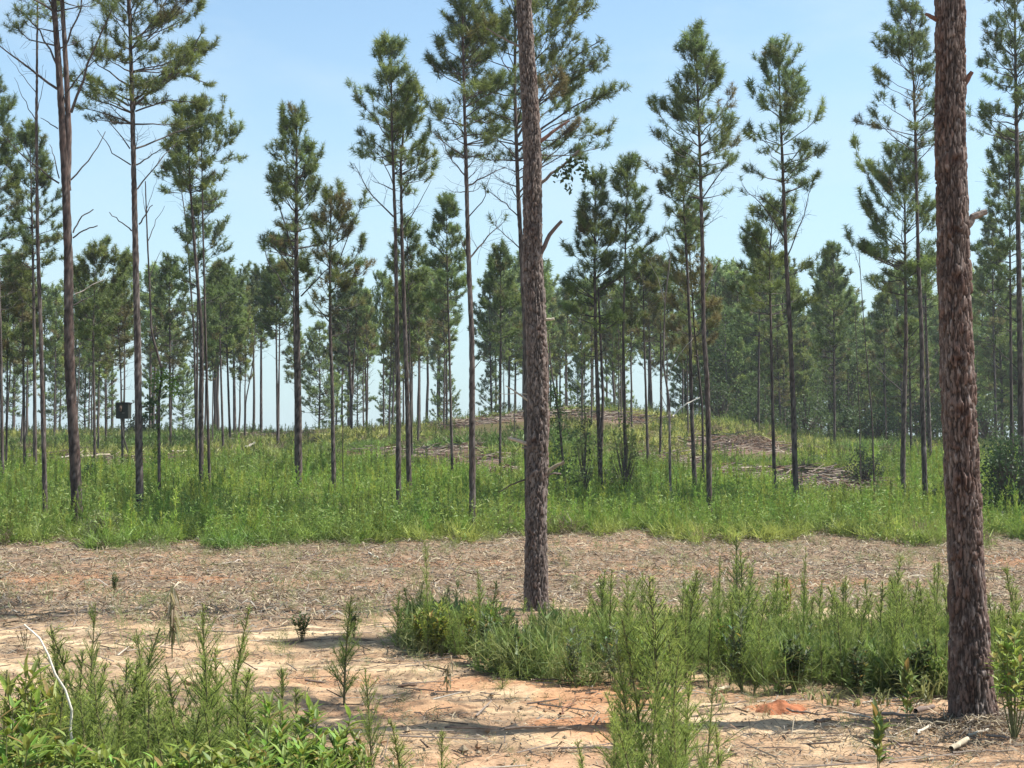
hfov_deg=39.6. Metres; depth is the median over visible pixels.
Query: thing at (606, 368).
pine tree
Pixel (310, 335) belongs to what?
pine tree
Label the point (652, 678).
dogfennel
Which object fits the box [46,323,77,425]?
pine tree
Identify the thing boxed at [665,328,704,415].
pine tree
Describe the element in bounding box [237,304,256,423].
pine tree
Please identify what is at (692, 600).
dogfennel
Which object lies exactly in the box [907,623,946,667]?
dogfennel
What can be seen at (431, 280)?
pine tree
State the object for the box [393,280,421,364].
pine tree
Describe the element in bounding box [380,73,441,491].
pine tree
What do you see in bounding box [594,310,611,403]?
pine tree
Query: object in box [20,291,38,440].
pine tree
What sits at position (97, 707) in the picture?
dogfennel
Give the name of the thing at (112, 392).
pine tree
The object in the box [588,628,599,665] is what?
leafy weed
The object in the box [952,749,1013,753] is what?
fallen stick
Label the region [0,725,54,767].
leafy weed
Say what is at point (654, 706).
dogfennel
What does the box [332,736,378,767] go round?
leafy weed
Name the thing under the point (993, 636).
dogfennel
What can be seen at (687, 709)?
dogfennel
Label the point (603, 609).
dogfennel
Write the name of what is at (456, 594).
dogfennel
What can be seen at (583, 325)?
pine tree
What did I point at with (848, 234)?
dead sapling
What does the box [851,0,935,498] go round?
pine tree
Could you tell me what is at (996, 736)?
fallen stick
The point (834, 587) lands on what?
dogfennel
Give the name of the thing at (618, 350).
pine tree
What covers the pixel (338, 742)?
leafy weed
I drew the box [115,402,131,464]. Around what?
hunting stand
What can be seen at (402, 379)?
pine tree
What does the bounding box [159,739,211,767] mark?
leafy weed
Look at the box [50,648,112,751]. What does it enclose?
dogfennel
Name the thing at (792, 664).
leafy weed
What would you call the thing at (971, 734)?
fallen stick
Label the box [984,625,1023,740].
leafy weed
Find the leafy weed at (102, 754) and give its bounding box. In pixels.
[81,743,133,767]
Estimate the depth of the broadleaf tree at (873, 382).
82.06 m
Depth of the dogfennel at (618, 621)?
12.28 m
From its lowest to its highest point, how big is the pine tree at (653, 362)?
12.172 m
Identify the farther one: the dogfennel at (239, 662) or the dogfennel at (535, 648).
the dogfennel at (535, 648)
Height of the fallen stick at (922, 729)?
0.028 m
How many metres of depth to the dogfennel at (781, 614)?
12.68 m
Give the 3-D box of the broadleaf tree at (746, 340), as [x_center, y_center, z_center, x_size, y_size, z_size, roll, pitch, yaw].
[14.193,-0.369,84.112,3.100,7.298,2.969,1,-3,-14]
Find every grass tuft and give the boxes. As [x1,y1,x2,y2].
[714,688,728,702]
[797,686,826,699]
[813,687,855,706]
[845,687,878,705]
[864,687,892,706]
[892,674,942,703]
[917,668,947,697]
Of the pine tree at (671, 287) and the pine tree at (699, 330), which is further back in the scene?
the pine tree at (699, 330)
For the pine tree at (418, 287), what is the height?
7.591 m
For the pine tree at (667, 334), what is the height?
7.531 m
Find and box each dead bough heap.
[487,464,518,472]
[711,434,786,445]
[805,480,866,493]
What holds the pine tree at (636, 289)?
on the ground at (584, 733)
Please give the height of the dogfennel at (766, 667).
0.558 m
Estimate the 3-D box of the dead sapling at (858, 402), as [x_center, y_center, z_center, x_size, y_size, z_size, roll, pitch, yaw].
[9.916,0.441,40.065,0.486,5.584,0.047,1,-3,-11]
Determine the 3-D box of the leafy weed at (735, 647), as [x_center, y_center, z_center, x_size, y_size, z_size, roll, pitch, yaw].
[1.796,2.114,11.314,0.293,0.712,0.288,-1,-3,20]
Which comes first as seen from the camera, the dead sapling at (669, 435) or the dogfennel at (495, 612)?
the dogfennel at (495, 612)
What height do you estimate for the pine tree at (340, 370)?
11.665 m
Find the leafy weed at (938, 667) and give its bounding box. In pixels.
[926,653,946,695]
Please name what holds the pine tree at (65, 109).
on the ground at (584, 733)
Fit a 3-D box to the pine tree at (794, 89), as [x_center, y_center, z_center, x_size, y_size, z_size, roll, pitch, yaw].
[6.946,-2.900,36.086,2.194,12.472,2.346,1,-4,-25]
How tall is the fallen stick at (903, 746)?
0.051 m
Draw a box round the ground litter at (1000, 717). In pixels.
[0,527,1023,767]
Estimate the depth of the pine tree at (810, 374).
110.73 m
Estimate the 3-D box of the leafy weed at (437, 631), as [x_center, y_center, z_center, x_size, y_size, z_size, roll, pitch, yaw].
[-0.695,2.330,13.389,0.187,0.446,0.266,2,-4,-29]
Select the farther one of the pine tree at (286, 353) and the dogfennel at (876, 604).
the pine tree at (286, 353)
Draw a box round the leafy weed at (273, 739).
[250,691,328,767]
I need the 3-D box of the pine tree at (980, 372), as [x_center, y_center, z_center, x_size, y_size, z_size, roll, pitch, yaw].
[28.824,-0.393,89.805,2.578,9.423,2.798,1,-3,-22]
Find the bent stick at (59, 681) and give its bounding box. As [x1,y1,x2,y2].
[24,624,75,764]
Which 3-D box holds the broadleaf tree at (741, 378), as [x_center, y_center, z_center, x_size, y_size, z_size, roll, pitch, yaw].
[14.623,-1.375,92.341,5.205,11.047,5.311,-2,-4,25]
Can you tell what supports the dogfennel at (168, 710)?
on the ground at (584, 733)
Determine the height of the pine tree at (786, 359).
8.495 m
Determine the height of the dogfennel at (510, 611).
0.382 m
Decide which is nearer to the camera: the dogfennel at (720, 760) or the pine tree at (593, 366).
the dogfennel at (720, 760)
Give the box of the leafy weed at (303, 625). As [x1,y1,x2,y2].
[291,610,310,641]
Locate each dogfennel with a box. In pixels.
[0,669,31,763]
[1,683,50,765]
[19,623,108,741]
[19,652,68,763]
[35,673,89,766]
[35,695,68,764]
[40,633,106,767]
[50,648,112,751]
[52,686,85,767]
[56,678,159,767]
[61,698,127,767]
[63,602,119,746]
[68,647,116,747]
[74,661,117,760]
[83,659,167,764]
[83,712,135,767]
[88,693,137,766]
[90,679,145,765]
[99,628,184,754]
[102,660,193,762]
[109,660,154,743]
[123,690,188,767]
[124,627,181,755]
[128,701,170,767]
[140,714,178,767]
[141,664,203,756]
[141,682,185,759]
[146,705,218,767]
[157,688,205,767]
[159,663,222,767]
[161,649,242,767]
[174,603,232,744]
[185,666,294,764]
[188,648,260,753]
[193,700,230,767]
[210,603,253,753]
[215,668,272,760]
[222,685,252,759]
[234,705,261,767]
[244,691,308,765]
[255,663,298,756]
[272,687,352,765]
[321,594,367,705]
[348,667,392,767]
[375,590,409,647]
[382,719,416,767]
[390,587,417,631]
[409,595,419,617]
[410,582,425,613]
[420,541,436,653]
[434,585,454,600]
[436,730,451,767]
[442,597,465,657]
[443,616,454,655]
[444,581,462,607]
[445,603,470,655]
[454,615,468,658]
[462,623,482,661]
[463,569,493,647]
[484,631,498,672]
[485,615,519,664]
[487,580,506,617]
[488,661,515,688]
[490,600,500,640]
[498,640,512,675]
[501,606,520,630]
[518,597,528,614]
[520,637,550,676]
[525,613,539,636]
[557,627,582,665]
[558,612,570,657]
[563,618,589,661]
[570,609,593,671]
[572,738,587,767]
[573,602,592,650]
[581,644,664,767]
[582,589,618,660]
[585,569,618,623]
[585,634,608,680]
[591,574,617,614]
[593,569,623,678]
[593,616,668,766]
[594,705,637,767]
[597,574,743,767]
[601,689,656,767]
[602,598,619,625]
[606,662,643,767]
[607,589,650,675]
[609,575,645,686]
[612,578,640,646]
[613,595,648,681]
[614,668,684,767]
[616,608,626,658]
[624,644,651,689]
[632,572,657,642]
[637,577,667,619]
[641,612,680,686]
[643,605,683,662]
[646,623,712,767]
[646,648,703,767]
[647,605,675,654]
[653,704,703,767]
[663,670,704,767]
[667,607,691,680]
[670,569,723,677]
[672,578,692,657]
[673,602,700,684]
[677,603,706,677]
[685,685,726,767]
[690,567,707,622]
[693,608,723,686]
[695,578,725,666]
[699,632,719,675]
[702,640,731,686]
[704,578,724,629]
[705,591,737,666]
[705,726,733,767]
[707,551,766,649]
[709,555,726,661]
[714,588,764,692]
[715,597,739,685]
[720,593,730,632]
[722,535,763,612]
[722,596,738,668]
[727,567,759,617]
[735,585,762,663]
[735,595,781,695]
[744,574,754,613]
[748,608,758,647]
[750,601,764,633]
[751,615,779,680]
[751,627,777,695]
[759,584,785,619]
[763,572,790,624]
[764,583,775,620]
[765,629,781,680]
[771,590,806,641]
[782,622,791,638]
[789,582,827,627]
[790,607,801,630]
[791,614,812,636]
[791,626,809,689]
[792,547,813,646]
[794,621,805,650]
[796,590,817,627]
[799,609,811,637]
[806,595,822,628]
[807,607,830,637]
[808,580,831,620]
[810,616,833,689]
[810,617,829,640]
[817,584,846,627]
[819,607,851,680]
[823,597,864,691]
[825,585,849,636]
[826,625,875,690]
[827,575,861,626]
[828,607,856,636]
[830,582,853,624]
[838,607,855,639]
[839,619,856,654]
[843,597,869,640]
[847,606,856,630]
[848,591,876,634]
[849,608,856,629]
[850,609,872,645]
[854,577,878,629]
[859,580,894,635]
[864,606,918,691]
[866,612,877,637]
[874,594,881,620]
[877,579,920,639]
[878,555,910,618]
[880,585,915,691]
[882,577,894,632]
[882,593,926,637]
[882,616,905,685]
[885,576,900,616]
[886,638,905,692]
[890,592,918,646]
[900,581,912,616]
[902,578,928,634]
[904,582,943,635]
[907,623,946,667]
[917,563,945,619]
[918,612,941,642]
[918,615,931,648]
[921,620,940,642]
[923,561,941,621]
[923,588,945,627]
[923,616,947,677]
[924,599,945,637]
[933,581,948,633]
[937,635,948,673]
[986,595,1009,689]
[990,603,1004,645]
[990,604,1002,689]
[990,640,1000,695]
[991,565,1023,646]
[1000,604,1011,638]
[1003,589,1023,693]
[1005,618,1023,691]
[1010,608,1023,656]
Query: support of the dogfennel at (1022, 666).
on the ground at (584, 733)
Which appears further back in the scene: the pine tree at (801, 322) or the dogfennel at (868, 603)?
the pine tree at (801, 322)
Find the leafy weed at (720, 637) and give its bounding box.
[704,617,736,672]
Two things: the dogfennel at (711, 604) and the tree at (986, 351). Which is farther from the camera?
the tree at (986, 351)
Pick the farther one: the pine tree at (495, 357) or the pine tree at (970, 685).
the pine tree at (495, 357)
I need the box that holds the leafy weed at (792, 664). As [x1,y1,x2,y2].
[779,633,816,692]
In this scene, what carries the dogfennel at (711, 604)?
on the ground at (584, 733)
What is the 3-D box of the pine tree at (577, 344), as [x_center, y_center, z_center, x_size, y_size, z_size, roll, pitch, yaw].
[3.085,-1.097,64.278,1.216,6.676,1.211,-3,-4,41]
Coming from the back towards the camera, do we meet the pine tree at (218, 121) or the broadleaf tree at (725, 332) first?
the broadleaf tree at (725, 332)
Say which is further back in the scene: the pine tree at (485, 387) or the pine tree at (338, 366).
the pine tree at (338, 366)
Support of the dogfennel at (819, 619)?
on the ground at (584, 733)
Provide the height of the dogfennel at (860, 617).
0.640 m
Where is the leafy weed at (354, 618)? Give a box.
[349,606,360,636]
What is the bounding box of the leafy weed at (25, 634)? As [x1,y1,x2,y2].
[13,626,33,648]
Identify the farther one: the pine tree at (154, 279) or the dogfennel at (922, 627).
the pine tree at (154, 279)
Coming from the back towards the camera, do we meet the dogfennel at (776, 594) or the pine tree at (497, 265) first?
the pine tree at (497, 265)
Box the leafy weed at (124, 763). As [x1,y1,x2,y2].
[101,744,178,767]
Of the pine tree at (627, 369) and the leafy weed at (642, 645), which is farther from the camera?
the pine tree at (627, 369)
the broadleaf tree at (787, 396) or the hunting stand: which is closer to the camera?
the hunting stand
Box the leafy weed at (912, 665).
[910,650,925,694]
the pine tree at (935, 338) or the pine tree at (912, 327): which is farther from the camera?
the pine tree at (935, 338)
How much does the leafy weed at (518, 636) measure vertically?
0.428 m
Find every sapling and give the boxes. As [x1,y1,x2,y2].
[8,318,13,407]
[142,180,182,490]
[244,322,255,435]
[342,401,343,487]
[514,394,514,434]
[548,334,594,501]
[565,351,598,487]
[637,224,699,496]
[841,224,875,498]
[854,301,867,485]
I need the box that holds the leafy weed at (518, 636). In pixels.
[511,628,534,665]
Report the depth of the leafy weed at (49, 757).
6.34 m
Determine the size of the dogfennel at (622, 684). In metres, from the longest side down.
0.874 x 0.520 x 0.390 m
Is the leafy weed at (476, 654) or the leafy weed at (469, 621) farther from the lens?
the leafy weed at (469, 621)
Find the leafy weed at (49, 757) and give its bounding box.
[10,723,79,767]
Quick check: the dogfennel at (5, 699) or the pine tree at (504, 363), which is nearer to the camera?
the dogfennel at (5, 699)
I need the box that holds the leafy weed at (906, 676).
[892,655,922,729]
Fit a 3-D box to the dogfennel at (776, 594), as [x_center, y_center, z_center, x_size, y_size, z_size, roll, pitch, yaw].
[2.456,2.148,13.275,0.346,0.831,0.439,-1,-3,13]
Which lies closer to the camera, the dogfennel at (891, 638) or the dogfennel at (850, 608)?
the dogfennel at (891, 638)
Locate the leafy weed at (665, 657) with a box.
[645,631,677,690]
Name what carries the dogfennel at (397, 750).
on the ground at (584, 733)
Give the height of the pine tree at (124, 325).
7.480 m
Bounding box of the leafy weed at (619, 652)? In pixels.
[614,634,624,674]
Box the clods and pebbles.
[1,537,1022,767]
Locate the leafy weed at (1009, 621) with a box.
[1003,610,1023,652]
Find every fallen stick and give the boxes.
[305,679,323,683]
[398,684,416,686]
[504,726,555,729]
[559,696,579,714]
[714,685,729,691]
[786,708,843,714]
[814,718,830,722]
[842,711,869,717]
[881,712,914,716]
[887,739,920,751]
[913,704,934,712]
[916,724,930,734]
[949,736,969,750]
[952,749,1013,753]
[966,728,987,735]
[985,734,1009,738]
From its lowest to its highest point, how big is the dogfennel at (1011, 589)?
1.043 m
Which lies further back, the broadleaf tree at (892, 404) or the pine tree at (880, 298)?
the broadleaf tree at (892, 404)
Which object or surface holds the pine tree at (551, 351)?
on the ground at (584, 733)
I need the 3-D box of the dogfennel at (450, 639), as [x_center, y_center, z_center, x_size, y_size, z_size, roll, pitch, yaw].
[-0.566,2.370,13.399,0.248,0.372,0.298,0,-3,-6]
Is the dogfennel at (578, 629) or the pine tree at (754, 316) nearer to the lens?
the dogfennel at (578, 629)
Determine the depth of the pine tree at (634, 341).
91.67 m
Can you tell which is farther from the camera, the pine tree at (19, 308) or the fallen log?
the fallen log
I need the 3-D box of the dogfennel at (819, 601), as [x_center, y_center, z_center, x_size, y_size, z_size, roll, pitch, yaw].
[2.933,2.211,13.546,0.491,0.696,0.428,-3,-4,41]
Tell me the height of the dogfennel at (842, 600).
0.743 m
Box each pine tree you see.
[0,0,121,526]
[0,74,32,476]
[0,118,63,470]
[0,248,36,466]
[0,266,43,427]
[1,247,49,468]
[1,310,11,362]
[3,347,32,427]
[7,0,65,514]
[11,275,38,442]
[16,323,39,426]
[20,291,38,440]
[30,282,63,420]
[37,340,66,424]
[43,282,64,437]
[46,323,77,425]
[58,270,88,380]
[62,0,221,511]
[63,233,141,464]
[64,341,117,428]
[74,287,88,414]
[79,284,101,431]
[80,313,97,429]
[81,285,116,426]
[86,308,110,447]
[87,287,129,440]
[94,272,144,462]
[95,363,122,427]
[105,244,140,447]
[108,302,131,429]
[132,261,180,426]
[132,352,168,420]
[133,274,167,426]
[141,296,173,429]
[146,252,196,446]
[152,136,202,447]
[157,314,186,415]
[158,99,219,481]
[167,189,239,459]
[167,363,198,427]
[168,92,248,485]
[183,299,214,428]
[195,264,228,422]
[198,297,232,430]
[198,326,216,428]
[200,289,232,404]
[202,258,248,447]
[202,296,225,426]
[207,269,247,437]
[207,322,219,438]
[221,259,264,432]
[229,305,251,436]
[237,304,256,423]
[239,277,272,431]
[246,265,278,432]
[252,249,291,446]
[255,99,349,488]
[261,257,303,441]
[269,231,315,481]
[281,322,307,389]
[294,177,378,487]
[301,320,342,427]
[320,276,376,430]
[320,370,353,427]
[322,315,347,425]
[327,292,354,426]
[333,317,351,421]
[336,347,377,426]
[342,29,430,505]
[346,299,380,416]
[353,287,374,427]
[354,287,379,428]
[371,267,393,426]
[375,363,403,426]
[378,279,402,436]
[378,316,403,425]
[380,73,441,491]
[384,212,433,470]
[388,268,425,421]
[392,349,417,423]
[393,278,429,371]
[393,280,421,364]
[399,304,417,394]
[399,315,424,422]
[401,271,440,431]
[407,282,433,442]
[408,259,439,421]
[419,0,517,524]
[419,190,475,469]
[420,267,438,422]
[427,327,454,420]
[428,278,457,415]
[428,364,461,419]
[431,252,466,422]
[432,284,458,429]
[449,0,632,504]
[466,268,507,412]
[474,304,502,404]
[475,361,507,413]
[476,238,522,465]
[477,254,517,404]
[486,0,579,610]
[489,270,522,411]
[495,310,511,410]
[498,317,521,405]
[499,250,522,406]
[502,311,520,408]
[514,305,522,388]
[516,286,523,416]
[519,257,563,350]
[543,261,553,348]
[546,279,561,404]
[548,338,554,379]
[549,287,571,395]
[549,308,573,397]
[549,340,564,407]
[550,286,580,405]
[555,161,632,492]
[559,318,569,405]
[560,350,595,406]
[569,275,593,401]
[569,289,590,424]
[578,293,599,424]
[582,286,606,405]
[583,273,604,406]
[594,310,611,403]
[595,347,633,406]
[597,275,632,406]
[600,150,667,488]
[602,282,636,375]
[604,290,636,408]
[608,298,628,426]
[610,287,629,417]
[616,260,645,426]
[618,244,667,463]
[632,262,662,408]
[632,299,665,396]
[636,293,665,407]
[637,250,687,457]
[641,16,745,515]
[647,313,671,411]
[655,140,713,487]
[657,288,678,414]
[659,203,724,480]
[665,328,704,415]
[668,290,694,405]
[674,268,691,413]
[677,297,699,432]
[684,282,728,407]
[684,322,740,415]
[691,255,744,414]
[691,286,732,388]
[692,317,711,416]
[695,270,743,405]
[697,312,723,368]
[711,264,764,414]
[714,257,738,282]
[716,280,757,400]
[725,185,828,496]
[727,227,782,429]
[737,32,828,500]
[737,261,763,376]
[740,268,767,409]
[744,278,798,422]
[744,291,785,418]
[754,252,809,428]
[760,255,808,424]
[760,308,797,423]
[763,307,800,429]
[780,289,815,420]
[785,324,822,419]
[793,274,811,351]
[796,376,844,430]
[800,257,856,429]
[802,313,822,407]
[805,239,860,441]
[806,266,858,432]
[809,298,846,426]
[812,258,860,415]
[813,279,860,427]
[814,318,850,399]
[816,379,865,424]
[824,293,862,409]
[831,294,881,427]
[844,318,881,429]
[848,130,936,500]
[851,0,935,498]
[855,325,881,413]
[856,308,891,425]
[861,291,900,439]
[866,280,929,431]
[866,321,903,426]
[869,291,902,432]
[870,259,911,429]
[871,328,897,417]
[879,319,925,421]
[889,313,932,454]
[890,341,919,434]
[892,246,939,461]
[895,315,937,432]
[899,270,939,402]
[902,279,939,426]
[908,304,938,421]
[925,0,998,728]
[930,281,989,363]
[931,383,941,438]
[939,268,993,389]
[965,0,1023,475]
[970,125,1023,466]
[971,215,1016,439]
[971,264,1003,412]
[972,308,986,394]
[987,304,1016,432]
[997,293,1023,383]
[998,323,1023,434]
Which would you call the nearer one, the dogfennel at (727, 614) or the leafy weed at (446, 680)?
the leafy weed at (446, 680)
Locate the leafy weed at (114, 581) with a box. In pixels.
[110,571,119,591]
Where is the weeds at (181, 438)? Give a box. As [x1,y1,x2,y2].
[0,396,1023,550]
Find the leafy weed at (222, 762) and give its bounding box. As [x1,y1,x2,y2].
[201,746,283,767]
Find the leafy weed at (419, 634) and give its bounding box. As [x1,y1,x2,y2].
[404,606,429,652]
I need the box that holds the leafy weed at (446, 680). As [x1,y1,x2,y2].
[440,659,456,692]
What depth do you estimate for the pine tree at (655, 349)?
94.70 m
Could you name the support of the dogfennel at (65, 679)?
on the ground at (584, 733)
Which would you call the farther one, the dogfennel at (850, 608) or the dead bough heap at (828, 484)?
the dead bough heap at (828, 484)
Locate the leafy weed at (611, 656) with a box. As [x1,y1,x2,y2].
[597,621,623,689]
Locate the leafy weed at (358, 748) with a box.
[327,729,379,767]
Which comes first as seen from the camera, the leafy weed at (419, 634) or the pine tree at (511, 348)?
the leafy weed at (419, 634)
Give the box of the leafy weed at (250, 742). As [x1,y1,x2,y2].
[229,720,295,767]
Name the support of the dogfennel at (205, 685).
on the ground at (584, 733)
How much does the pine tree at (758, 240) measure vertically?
8.679 m
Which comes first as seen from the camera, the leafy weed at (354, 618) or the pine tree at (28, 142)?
the leafy weed at (354, 618)
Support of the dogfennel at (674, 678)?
on the ground at (584, 733)
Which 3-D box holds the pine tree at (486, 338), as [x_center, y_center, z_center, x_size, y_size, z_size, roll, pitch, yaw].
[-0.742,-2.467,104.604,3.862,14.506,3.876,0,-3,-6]
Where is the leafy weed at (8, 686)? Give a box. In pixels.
[0,651,75,767]
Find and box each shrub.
[76,505,125,539]
[82,459,97,481]
[125,411,156,432]
[570,393,601,494]
[588,467,630,488]
[604,410,644,492]
[699,379,745,419]
[736,394,787,427]
[779,394,831,437]
[823,403,869,438]
[841,446,889,486]
[850,404,907,440]
[887,393,942,443]
[928,475,945,507]
[975,390,1017,444]
[980,423,1023,514]
[1000,393,1017,441]
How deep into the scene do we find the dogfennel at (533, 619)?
12.14 m
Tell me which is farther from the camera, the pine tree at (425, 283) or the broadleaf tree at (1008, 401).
the broadleaf tree at (1008, 401)
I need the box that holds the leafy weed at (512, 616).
[491,608,520,632]
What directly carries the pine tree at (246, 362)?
on the ground at (584, 733)
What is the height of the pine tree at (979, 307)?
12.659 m
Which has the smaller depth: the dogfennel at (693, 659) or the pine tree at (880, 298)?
the dogfennel at (693, 659)
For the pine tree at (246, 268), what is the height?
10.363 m
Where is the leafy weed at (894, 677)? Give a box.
[888,664,900,695]
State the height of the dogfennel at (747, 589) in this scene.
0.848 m
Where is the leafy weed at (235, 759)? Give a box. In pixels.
[194,739,259,767]
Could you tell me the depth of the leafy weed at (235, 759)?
6.41 m
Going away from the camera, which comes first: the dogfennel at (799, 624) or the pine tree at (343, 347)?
the dogfennel at (799, 624)
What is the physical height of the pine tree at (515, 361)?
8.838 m
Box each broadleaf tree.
[693,300,756,416]
[703,279,763,417]
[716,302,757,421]
[727,319,775,422]
[744,356,784,422]
[762,311,813,428]
[781,323,832,428]
[796,310,863,432]
[800,367,837,431]
[824,325,872,427]
[857,371,889,431]
[865,325,917,433]
[889,308,941,434]
[931,329,980,433]
[972,318,1013,430]
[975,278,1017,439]
[976,336,1016,435]
[983,332,1017,434]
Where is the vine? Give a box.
[551,146,592,194]
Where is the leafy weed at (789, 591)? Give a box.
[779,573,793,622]
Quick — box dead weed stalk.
[163,584,182,656]
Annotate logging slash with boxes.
[18,403,909,491]
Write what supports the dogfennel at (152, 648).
on the ground at (584, 733)
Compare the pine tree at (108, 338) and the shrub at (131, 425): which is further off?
the pine tree at (108, 338)
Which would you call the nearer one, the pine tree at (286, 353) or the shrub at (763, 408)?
the shrub at (763, 408)
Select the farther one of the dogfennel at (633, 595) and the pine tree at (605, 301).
the pine tree at (605, 301)
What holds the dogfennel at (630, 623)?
on the ground at (584, 733)
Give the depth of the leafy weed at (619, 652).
11.89 m
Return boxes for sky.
[0,0,1023,438]
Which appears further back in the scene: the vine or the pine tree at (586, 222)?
the pine tree at (586, 222)
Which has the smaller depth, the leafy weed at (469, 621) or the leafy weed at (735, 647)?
the leafy weed at (735, 647)
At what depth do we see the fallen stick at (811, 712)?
10.14 m
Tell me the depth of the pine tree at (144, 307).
94.16 m
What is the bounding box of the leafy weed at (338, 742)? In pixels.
[278,722,356,767]
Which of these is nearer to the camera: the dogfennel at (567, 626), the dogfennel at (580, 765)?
the dogfennel at (580, 765)
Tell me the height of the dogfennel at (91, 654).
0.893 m
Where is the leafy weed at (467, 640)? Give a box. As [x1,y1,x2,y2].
[461,623,475,659]
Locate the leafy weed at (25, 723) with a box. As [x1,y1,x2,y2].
[0,688,57,767]
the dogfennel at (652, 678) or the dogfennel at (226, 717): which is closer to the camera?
the dogfennel at (226, 717)
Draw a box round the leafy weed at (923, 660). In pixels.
[901,633,936,692]
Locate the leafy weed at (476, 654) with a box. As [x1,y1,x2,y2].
[469,634,483,662]
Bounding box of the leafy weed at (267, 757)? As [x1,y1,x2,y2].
[253,736,318,767]
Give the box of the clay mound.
[755,699,806,714]
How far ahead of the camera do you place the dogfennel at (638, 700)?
7.79 m
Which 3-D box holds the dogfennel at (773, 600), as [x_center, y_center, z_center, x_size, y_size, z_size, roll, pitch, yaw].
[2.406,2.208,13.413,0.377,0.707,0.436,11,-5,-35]
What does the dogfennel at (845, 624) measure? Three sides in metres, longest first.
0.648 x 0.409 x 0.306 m
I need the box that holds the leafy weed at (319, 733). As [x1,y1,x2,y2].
[287,700,370,767]
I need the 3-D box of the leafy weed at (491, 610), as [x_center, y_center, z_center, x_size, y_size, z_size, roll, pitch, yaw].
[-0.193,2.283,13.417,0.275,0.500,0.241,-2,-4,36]
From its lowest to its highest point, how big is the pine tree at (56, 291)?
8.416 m
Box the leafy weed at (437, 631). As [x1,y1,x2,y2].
[434,608,442,649]
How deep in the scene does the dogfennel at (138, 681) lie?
7.51 m
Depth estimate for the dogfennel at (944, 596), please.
12.21 m
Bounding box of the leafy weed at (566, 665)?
[558,650,575,683]
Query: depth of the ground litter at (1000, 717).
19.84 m
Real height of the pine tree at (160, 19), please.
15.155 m
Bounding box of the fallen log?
[81,453,110,457]
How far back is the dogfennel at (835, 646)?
11.65 m
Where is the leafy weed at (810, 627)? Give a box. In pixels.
[805,623,817,638]
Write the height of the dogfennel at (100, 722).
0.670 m
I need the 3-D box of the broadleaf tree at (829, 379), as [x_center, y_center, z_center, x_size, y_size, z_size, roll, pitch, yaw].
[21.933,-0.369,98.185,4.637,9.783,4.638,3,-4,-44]
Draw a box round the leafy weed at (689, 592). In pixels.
[676,575,706,621]
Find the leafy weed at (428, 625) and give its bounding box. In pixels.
[421,602,434,651]
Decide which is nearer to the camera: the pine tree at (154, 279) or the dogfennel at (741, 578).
the dogfennel at (741, 578)
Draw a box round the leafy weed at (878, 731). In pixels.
[860,698,899,767]
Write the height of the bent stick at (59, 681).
0.692 m
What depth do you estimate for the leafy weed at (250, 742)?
6.52 m
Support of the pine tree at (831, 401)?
on the ground at (584, 733)
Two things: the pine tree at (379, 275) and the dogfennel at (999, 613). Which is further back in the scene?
the pine tree at (379, 275)
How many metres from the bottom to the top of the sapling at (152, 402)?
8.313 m
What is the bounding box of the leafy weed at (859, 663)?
[846,640,871,698]
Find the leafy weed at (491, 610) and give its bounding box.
[482,600,503,627]
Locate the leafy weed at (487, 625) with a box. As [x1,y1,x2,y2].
[472,612,497,663]
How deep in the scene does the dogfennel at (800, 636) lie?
11.29 m
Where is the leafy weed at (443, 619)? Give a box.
[422,598,453,656]
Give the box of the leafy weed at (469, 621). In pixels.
[458,595,479,655]
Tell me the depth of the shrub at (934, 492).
34.87 m
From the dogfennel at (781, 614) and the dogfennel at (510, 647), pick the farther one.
the dogfennel at (781, 614)
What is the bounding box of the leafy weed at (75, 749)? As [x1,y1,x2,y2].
[20,732,110,767]
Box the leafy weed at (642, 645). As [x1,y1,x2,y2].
[628,632,649,685]
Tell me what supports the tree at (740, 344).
on the ground at (584, 733)
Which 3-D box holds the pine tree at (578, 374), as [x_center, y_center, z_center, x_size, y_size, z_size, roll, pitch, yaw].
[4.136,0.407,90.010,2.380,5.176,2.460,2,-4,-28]
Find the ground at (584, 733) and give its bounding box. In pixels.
[0,413,1023,767]
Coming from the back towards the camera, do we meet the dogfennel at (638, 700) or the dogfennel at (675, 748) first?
the dogfennel at (638, 700)
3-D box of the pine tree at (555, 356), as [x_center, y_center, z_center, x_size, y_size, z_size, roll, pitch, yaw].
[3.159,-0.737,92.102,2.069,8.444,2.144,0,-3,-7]
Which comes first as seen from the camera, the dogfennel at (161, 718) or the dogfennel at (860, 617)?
the dogfennel at (161, 718)
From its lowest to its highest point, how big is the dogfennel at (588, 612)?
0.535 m
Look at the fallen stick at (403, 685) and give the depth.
11.28 m
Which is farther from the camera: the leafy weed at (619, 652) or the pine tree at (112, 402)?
the pine tree at (112, 402)
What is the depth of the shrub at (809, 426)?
73.88 m
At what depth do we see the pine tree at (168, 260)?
60.20 m
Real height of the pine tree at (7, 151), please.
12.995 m
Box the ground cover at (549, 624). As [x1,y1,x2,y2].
[0,524,1023,767]
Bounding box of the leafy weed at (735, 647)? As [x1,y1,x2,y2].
[720,607,752,689]
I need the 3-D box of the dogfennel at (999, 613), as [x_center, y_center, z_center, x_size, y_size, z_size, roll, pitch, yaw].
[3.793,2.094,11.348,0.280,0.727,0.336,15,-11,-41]
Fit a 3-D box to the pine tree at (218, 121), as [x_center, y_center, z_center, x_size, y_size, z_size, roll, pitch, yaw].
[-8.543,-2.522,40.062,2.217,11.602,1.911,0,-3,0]

